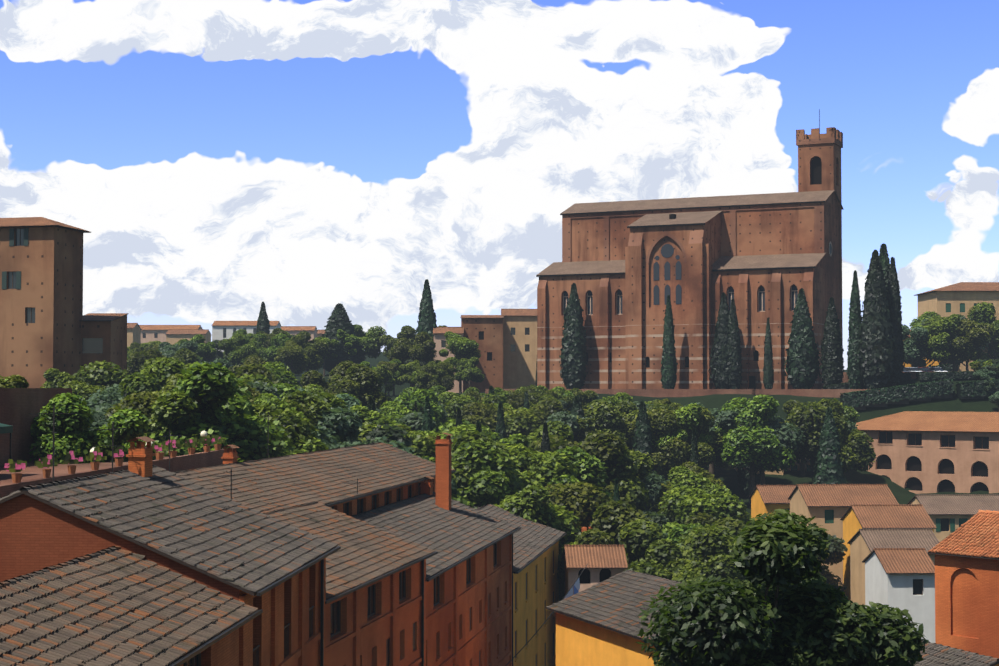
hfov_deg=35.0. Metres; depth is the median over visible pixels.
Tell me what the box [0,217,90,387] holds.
tower house
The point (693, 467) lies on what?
tree
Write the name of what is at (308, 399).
tree
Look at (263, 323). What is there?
cypress
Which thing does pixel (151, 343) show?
tree
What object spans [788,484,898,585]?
house
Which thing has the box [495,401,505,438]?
cypress
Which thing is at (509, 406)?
tree
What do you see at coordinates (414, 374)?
tree
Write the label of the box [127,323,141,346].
town house
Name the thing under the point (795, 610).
tree
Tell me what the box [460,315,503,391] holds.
brick house
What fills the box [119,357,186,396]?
tree
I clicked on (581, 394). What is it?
tree
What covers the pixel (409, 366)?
tree
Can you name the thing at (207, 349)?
tree
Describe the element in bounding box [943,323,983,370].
tree
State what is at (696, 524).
tree
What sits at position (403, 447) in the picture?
tree
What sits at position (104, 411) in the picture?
tree
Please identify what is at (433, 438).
tree
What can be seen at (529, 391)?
tree
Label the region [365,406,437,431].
tree
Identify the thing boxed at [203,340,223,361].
tree
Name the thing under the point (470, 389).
tree
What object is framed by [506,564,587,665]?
street
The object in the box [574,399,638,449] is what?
tree
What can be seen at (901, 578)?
white house
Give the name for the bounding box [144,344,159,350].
tree
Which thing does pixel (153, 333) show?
pink town house
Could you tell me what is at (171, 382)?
tree
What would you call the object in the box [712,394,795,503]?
tree
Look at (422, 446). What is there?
tree
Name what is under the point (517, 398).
tree
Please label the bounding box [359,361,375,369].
tree
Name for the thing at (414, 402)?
tree
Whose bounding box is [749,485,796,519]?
house below hotel
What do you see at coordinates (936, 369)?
parked car
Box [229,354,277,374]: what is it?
tree
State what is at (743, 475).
cypress
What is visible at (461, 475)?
tree
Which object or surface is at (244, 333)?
tree
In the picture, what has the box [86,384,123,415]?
tree
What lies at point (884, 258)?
cypress
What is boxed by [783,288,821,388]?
cypress
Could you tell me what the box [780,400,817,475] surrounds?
tree
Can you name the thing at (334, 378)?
tree
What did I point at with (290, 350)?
tree
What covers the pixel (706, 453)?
tree
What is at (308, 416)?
tree
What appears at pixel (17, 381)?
tree
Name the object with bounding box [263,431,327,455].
tree
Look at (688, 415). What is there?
tree
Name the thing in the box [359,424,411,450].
tree
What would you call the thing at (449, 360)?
tree
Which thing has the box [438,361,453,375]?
tree
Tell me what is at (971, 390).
hedge
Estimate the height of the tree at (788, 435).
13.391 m
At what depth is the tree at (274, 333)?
314.46 m
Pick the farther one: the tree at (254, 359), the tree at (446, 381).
the tree at (446, 381)
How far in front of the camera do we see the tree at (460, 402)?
207.81 m
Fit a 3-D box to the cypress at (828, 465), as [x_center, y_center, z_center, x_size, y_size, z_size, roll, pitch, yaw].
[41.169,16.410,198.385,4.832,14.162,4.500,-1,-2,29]
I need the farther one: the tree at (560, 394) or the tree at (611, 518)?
the tree at (560, 394)
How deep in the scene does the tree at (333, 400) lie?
137.58 m
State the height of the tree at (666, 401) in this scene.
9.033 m
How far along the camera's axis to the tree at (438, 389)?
233.74 m
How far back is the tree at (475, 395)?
216.00 m
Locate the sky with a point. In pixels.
(219, 160)
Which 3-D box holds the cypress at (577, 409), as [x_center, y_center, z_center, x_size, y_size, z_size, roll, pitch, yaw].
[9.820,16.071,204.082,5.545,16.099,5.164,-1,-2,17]
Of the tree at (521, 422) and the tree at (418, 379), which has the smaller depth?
the tree at (521, 422)
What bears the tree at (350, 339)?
on the ground
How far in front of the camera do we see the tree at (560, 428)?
175.21 m
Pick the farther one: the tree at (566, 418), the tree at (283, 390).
the tree at (566, 418)
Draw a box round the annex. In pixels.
[79,313,128,376]
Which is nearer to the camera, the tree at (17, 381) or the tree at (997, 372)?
the tree at (17, 381)
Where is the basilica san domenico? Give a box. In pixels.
[536,109,843,388]
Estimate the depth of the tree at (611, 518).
124.13 m
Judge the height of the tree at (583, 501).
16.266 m
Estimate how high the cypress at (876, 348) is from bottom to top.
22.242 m
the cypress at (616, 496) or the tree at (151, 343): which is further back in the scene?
the tree at (151, 343)
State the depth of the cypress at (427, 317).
297.66 m
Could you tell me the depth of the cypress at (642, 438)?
197.65 m
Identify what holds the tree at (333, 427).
on the ground
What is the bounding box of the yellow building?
[546,570,998,665]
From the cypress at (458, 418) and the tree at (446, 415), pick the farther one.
the tree at (446, 415)
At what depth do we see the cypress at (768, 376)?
248.46 m
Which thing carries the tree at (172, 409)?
on the ground
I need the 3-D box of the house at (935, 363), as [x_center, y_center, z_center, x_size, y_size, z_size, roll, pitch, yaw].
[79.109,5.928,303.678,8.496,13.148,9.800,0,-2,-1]
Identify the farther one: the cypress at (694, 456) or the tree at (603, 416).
the tree at (603, 416)
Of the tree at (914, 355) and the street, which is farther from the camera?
the tree at (914, 355)
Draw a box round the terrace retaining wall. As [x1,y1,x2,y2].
[485,389,879,397]
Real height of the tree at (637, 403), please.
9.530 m
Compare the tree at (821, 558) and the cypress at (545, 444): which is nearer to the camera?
the tree at (821, 558)
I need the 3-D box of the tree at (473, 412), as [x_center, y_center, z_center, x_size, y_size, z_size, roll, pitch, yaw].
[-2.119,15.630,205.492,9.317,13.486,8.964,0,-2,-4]
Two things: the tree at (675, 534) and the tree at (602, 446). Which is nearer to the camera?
the tree at (675, 534)
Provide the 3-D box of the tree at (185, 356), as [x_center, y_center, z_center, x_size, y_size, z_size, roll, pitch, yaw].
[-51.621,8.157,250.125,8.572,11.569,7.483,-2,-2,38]
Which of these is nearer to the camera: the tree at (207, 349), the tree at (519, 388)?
the tree at (519, 388)
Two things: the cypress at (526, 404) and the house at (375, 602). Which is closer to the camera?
the house at (375, 602)
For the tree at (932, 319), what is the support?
on the ground
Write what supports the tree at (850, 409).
on the ground
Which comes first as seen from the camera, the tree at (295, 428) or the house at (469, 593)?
the house at (469, 593)
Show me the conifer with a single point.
(338, 318)
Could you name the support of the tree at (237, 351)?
on the ground
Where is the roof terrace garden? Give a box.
[0,388,224,497]
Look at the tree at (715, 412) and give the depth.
208.37 m
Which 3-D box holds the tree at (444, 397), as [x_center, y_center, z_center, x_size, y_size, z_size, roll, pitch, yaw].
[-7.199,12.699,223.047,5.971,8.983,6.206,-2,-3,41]
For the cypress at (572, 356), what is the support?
on the ground
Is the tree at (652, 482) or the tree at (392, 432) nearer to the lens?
the tree at (392, 432)
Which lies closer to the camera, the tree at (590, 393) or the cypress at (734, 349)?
the tree at (590, 393)
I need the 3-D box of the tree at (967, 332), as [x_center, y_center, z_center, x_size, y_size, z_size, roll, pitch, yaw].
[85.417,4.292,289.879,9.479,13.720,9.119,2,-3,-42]
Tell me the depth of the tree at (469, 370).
282.26 m
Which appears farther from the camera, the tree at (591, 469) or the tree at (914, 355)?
the tree at (914, 355)
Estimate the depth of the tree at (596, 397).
229.85 m
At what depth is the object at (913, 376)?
251.71 m
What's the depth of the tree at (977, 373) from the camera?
234.67 m
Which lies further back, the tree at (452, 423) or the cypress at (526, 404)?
the cypress at (526, 404)
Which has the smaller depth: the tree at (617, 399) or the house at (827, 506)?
the house at (827, 506)
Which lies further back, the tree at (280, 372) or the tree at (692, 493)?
the tree at (280, 372)
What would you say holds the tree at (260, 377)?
on the ground
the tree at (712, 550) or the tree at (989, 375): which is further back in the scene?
the tree at (989, 375)
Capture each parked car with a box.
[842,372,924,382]
[906,367,921,371]
[917,367,933,371]
[928,367,947,371]
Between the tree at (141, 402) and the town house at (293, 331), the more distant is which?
the town house at (293, 331)
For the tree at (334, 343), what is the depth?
313.10 m
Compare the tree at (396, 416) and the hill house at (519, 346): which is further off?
the hill house at (519, 346)
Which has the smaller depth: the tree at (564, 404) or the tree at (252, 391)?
the tree at (252, 391)
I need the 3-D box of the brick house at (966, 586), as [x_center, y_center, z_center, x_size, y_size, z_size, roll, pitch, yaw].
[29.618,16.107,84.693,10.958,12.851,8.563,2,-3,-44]
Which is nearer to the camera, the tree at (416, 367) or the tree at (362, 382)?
the tree at (362, 382)
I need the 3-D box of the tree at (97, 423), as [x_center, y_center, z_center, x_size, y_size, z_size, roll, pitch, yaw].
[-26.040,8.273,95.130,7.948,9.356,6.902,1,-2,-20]
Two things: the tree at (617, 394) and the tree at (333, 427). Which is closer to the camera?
the tree at (333, 427)
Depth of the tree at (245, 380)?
158.39 m
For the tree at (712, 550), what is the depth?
115.68 m
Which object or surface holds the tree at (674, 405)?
on the ground
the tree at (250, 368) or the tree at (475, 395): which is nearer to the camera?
the tree at (250, 368)
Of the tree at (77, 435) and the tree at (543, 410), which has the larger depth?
the tree at (543, 410)
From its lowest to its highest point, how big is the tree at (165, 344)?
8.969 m
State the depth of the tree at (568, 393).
230.80 m
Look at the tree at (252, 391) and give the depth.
136.89 m
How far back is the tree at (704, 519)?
137.92 m
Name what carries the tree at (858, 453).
on the ground
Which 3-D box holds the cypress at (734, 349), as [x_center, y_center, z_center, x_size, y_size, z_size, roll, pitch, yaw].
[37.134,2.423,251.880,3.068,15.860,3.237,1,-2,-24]
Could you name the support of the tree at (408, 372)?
on the ground
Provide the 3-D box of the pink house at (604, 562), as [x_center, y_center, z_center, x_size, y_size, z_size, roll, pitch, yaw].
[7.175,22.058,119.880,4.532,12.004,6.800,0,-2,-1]
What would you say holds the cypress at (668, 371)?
on the ground
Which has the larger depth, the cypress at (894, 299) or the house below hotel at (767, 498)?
the cypress at (894, 299)
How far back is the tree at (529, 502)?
124.86 m
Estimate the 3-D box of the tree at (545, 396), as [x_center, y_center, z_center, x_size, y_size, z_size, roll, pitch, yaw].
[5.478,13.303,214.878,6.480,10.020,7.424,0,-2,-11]
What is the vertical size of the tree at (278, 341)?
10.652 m
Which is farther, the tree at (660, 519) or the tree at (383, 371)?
the tree at (383, 371)
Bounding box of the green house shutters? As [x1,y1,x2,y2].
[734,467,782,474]
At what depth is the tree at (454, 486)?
130.43 m
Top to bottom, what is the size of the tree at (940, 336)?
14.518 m
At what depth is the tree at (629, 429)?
200.33 m
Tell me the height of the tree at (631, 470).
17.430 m
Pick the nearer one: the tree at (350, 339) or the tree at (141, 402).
the tree at (141, 402)
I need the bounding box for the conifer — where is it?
[321,303,365,371]
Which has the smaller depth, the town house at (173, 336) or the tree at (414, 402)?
the tree at (414, 402)
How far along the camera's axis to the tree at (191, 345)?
288.72 m
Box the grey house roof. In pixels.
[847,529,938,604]
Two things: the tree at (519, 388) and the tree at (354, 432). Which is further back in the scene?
the tree at (519, 388)
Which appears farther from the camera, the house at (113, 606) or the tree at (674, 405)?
the tree at (674, 405)
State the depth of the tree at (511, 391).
231.25 m
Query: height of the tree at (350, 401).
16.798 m
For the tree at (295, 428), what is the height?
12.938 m
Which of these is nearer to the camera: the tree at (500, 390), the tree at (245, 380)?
the tree at (245, 380)
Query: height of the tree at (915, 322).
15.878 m
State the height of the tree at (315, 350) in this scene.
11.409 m
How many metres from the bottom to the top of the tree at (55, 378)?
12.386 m
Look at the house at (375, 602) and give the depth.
65.79 m
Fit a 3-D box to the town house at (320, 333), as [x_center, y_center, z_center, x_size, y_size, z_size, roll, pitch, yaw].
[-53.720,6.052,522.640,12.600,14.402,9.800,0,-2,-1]
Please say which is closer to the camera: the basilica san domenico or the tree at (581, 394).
the tree at (581, 394)
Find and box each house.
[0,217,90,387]
[0,406,340,665]
[0,546,262,665]
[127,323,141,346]
[139,325,201,342]
[166,329,211,344]
[211,321,280,351]
[221,469,437,665]
[281,326,317,340]
[317,330,324,336]
[345,475,520,665]
[433,327,463,392]
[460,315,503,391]
[476,504,566,665]
[501,309,536,388]
[562,545,627,595]
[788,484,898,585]
[840,504,936,599]
[862,548,934,642]
[903,330,939,366]
[907,494,998,541]
[928,509,998,657]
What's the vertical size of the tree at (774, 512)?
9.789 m
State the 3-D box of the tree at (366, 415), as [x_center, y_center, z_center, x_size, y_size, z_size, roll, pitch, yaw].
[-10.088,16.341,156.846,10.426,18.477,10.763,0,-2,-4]
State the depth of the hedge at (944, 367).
259.89 m
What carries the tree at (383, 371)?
on the ground
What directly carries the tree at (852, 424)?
on the ground
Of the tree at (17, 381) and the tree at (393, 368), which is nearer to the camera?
the tree at (17, 381)
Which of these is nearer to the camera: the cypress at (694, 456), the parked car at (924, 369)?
the cypress at (694, 456)
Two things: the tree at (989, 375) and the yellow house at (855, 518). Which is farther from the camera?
the tree at (989, 375)
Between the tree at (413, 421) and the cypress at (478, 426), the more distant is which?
the tree at (413, 421)
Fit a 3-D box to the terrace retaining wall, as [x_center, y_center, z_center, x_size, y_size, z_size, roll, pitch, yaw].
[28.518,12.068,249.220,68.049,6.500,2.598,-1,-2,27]
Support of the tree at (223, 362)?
on the ground
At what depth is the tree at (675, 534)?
133.00 m
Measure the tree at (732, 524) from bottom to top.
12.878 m
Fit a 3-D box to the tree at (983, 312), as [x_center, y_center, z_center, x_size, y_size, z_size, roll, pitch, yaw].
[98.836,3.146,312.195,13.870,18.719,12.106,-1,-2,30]
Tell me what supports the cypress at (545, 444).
on the ground
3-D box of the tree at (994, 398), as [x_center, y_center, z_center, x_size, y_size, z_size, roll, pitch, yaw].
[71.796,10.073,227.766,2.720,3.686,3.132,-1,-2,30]
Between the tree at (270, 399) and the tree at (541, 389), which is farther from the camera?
the tree at (541, 389)
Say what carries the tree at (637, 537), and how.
on the ground
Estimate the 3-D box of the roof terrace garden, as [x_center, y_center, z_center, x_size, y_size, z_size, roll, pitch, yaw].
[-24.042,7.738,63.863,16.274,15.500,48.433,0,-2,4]
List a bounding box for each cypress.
[255,302,272,362]
[367,396,376,417]
[414,279,436,360]
[421,396,432,431]
[455,407,462,426]
[476,420,481,433]
[488,386,493,402]
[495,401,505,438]
[523,391,529,408]
[540,422,550,454]
[559,283,587,388]
[570,395,585,417]
[613,478,619,500]
[632,400,656,473]
[660,295,677,388]
[689,428,699,465]
[708,292,731,388]
[727,298,742,388]
[737,405,755,497]
[763,317,773,388]
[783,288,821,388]
[811,407,845,483]
[820,297,844,385]
[847,270,863,388]
[857,250,895,388]
[879,243,889,291]
[887,257,904,385]
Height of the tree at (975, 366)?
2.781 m
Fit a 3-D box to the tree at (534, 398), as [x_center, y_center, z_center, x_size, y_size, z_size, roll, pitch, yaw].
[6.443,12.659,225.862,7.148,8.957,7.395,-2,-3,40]
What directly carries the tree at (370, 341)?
on the ground
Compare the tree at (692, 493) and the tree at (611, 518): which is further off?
the tree at (692, 493)
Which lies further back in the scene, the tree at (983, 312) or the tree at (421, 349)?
the tree at (983, 312)
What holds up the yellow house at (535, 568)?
on the ground
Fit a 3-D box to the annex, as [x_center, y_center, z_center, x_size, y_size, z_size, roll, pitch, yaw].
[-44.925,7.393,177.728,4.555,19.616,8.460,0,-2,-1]
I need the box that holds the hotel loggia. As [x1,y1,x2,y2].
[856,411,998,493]
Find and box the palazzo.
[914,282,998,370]
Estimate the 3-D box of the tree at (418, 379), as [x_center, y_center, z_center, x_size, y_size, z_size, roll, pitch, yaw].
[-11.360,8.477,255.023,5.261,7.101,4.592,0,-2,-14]
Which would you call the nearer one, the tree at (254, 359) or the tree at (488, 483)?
the tree at (488, 483)
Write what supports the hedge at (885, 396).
on the ground
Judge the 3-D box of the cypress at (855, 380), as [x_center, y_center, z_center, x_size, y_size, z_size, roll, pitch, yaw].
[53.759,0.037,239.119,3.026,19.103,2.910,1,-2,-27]
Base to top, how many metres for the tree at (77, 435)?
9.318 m
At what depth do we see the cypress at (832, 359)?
244.02 m
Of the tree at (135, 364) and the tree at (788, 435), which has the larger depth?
the tree at (135, 364)
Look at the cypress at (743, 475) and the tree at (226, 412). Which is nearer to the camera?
the tree at (226, 412)
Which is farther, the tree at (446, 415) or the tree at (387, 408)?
the tree at (446, 415)
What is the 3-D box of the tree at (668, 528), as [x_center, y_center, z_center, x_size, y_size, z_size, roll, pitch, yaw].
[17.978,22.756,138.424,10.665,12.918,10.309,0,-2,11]
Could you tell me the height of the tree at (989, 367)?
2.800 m
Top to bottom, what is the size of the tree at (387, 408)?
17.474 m
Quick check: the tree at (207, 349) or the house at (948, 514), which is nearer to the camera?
the house at (948, 514)
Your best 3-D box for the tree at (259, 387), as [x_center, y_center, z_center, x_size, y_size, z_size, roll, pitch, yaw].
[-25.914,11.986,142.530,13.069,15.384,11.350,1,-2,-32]
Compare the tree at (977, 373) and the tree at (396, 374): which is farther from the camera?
the tree at (396, 374)
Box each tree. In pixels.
[0,374,28,387]
[29,392,157,463]
[43,368,104,400]
[72,357,164,387]
[85,407,109,430]
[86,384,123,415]
[91,394,156,419]
[105,391,186,444]
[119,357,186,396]
[127,342,143,353]
[127,349,162,374]
[140,341,160,350]
[140,361,294,461]
[143,391,199,456]
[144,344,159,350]
[150,374,183,394]
[155,340,198,357]
[158,341,178,349]
[171,348,198,364]
[178,334,216,362]
[185,363,265,386]
[200,358,229,368]
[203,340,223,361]
[218,334,259,366]
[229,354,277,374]
[232,329,254,340]
[234,363,278,383]
[238,384,259,397]
[240,374,272,386]
[242,333,273,362]
[246,381,280,400]
[250,328,287,361]
[252,403,318,449]
[253,393,328,448]
[255,397,318,426]
[262,361,300,388]
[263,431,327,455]
[266,333,293,370]
[272,383,297,399]
[274,340,309,374]
[282,390,344,444]
[290,331,328,371]
[298,388,359,407]
[300,361,380,392]
[302,363,392,410]
[304,384,326,394]
[309,408,361,448]
[314,393,347,408]
[315,336,338,375]
[330,374,346,385]
[331,406,362,441]
[335,329,361,355]
[347,436,451,488]
[350,405,441,435]
[354,324,386,360]
[358,422,435,458]
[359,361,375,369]
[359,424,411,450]
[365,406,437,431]
[372,364,395,392]
[377,361,398,396]
[379,325,416,356]
[379,401,436,432]
[384,359,407,395]
[386,414,401,422]
[387,332,436,386]
[394,388,455,431]
[395,393,451,418]
[397,361,417,386]
[398,424,411,431]
[400,385,445,395]
[402,360,419,386]
[404,359,426,386]
[411,365,432,383]
[413,361,436,371]
[413,364,444,389]
[419,363,454,390]
[420,435,435,452]
[422,439,518,508]
[425,424,492,440]
[429,430,522,492]
[437,419,501,441]
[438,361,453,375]
[438,392,458,404]
[439,331,480,392]
[441,391,482,407]
[444,358,457,377]
[444,392,506,418]
[451,479,521,506]
[454,357,484,386]
[461,402,510,431]
[463,387,480,393]
[478,397,516,409]
[480,387,509,399]
[492,402,529,412]
[495,484,580,591]
[496,408,542,438]
[496,441,578,488]
[497,433,529,447]
[497,481,612,542]
[506,388,535,393]
[508,392,524,408]
[515,385,548,395]
[518,386,541,395]
[519,394,558,408]
[522,389,542,395]
[527,421,581,449]
[528,390,569,412]
[528,431,640,513]
[529,398,591,443]
[543,446,613,503]
[546,411,595,444]
[549,386,573,398]
[555,389,585,410]
[557,500,652,600]
[559,400,567,408]
[562,388,588,408]
[568,395,598,410]
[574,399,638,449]
[583,390,597,404]
[599,445,653,510]
[601,394,633,405]
[611,405,635,450]
[613,392,627,398]
[615,400,673,413]
[618,519,736,567]
[621,407,692,475]
[623,527,748,584]
[633,401,656,409]
[636,509,928,665]
[641,471,671,511]
[642,511,669,532]
[649,399,682,409]
[649,461,726,516]
[651,403,713,467]
[653,406,723,466]
[654,399,670,405]
[656,466,755,525]
[661,522,679,538]
[662,523,702,539]
[667,524,696,547]
[670,512,716,526]
[680,402,726,478]
[711,517,816,584]
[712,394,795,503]
[715,409,804,484]
[767,509,789,518]
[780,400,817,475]
[787,398,875,472]
[815,539,832,589]
[818,534,847,591]
[842,406,859,425]
[846,408,858,431]
[901,325,950,366]
[909,311,940,329]
[915,314,960,364]
[921,314,989,371]
[921,316,944,363]
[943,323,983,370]
[948,319,995,370]
[967,302,998,360]
[971,361,981,371]
[972,369,987,379]
[980,371,995,379]
[982,366,995,371]
[983,381,995,398]
[989,391,998,411]
[991,365,998,378]
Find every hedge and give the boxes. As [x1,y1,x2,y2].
[823,372,911,388]
[840,379,953,409]
[916,371,998,380]
[929,364,952,371]
[955,379,998,398]
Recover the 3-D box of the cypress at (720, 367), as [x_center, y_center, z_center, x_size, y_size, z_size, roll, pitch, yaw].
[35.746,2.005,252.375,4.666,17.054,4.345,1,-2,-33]
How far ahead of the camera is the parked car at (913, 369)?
249.21 m
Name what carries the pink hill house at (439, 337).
on the ground
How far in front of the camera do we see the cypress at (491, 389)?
210.17 m
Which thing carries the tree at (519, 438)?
on the ground
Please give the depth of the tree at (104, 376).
160.65 m
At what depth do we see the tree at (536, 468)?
140.49 m
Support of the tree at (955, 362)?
on the ground
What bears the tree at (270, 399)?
on the ground
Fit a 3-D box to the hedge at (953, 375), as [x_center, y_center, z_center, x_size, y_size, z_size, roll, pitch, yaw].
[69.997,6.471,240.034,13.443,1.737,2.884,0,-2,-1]
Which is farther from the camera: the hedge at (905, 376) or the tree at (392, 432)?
the hedge at (905, 376)
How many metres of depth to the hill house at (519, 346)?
303.62 m
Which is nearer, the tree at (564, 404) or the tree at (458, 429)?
the tree at (458, 429)
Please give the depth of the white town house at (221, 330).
478.17 m
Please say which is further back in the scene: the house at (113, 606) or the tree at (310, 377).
the tree at (310, 377)
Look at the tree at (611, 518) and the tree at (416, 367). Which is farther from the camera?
the tree at (416, 367)
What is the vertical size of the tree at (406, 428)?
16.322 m
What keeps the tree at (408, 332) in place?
on the ground
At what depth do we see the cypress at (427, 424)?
163.99 m
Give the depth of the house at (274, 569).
46.77 m
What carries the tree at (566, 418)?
on the ground
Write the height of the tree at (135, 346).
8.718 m
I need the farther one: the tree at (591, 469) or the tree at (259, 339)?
the tree at (259, 339)
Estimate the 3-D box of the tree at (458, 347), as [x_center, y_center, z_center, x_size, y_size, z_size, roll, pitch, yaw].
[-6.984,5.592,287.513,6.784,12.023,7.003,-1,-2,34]
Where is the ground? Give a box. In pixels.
[227,353,998,515]
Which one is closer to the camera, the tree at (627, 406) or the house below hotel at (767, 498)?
the house below hotel at (767, 498)
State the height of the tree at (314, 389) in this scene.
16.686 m
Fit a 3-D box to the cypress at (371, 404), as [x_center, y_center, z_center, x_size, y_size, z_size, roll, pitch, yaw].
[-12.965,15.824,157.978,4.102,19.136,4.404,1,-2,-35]
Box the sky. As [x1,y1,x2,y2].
[0,0,998,369]
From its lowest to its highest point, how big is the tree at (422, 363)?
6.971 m

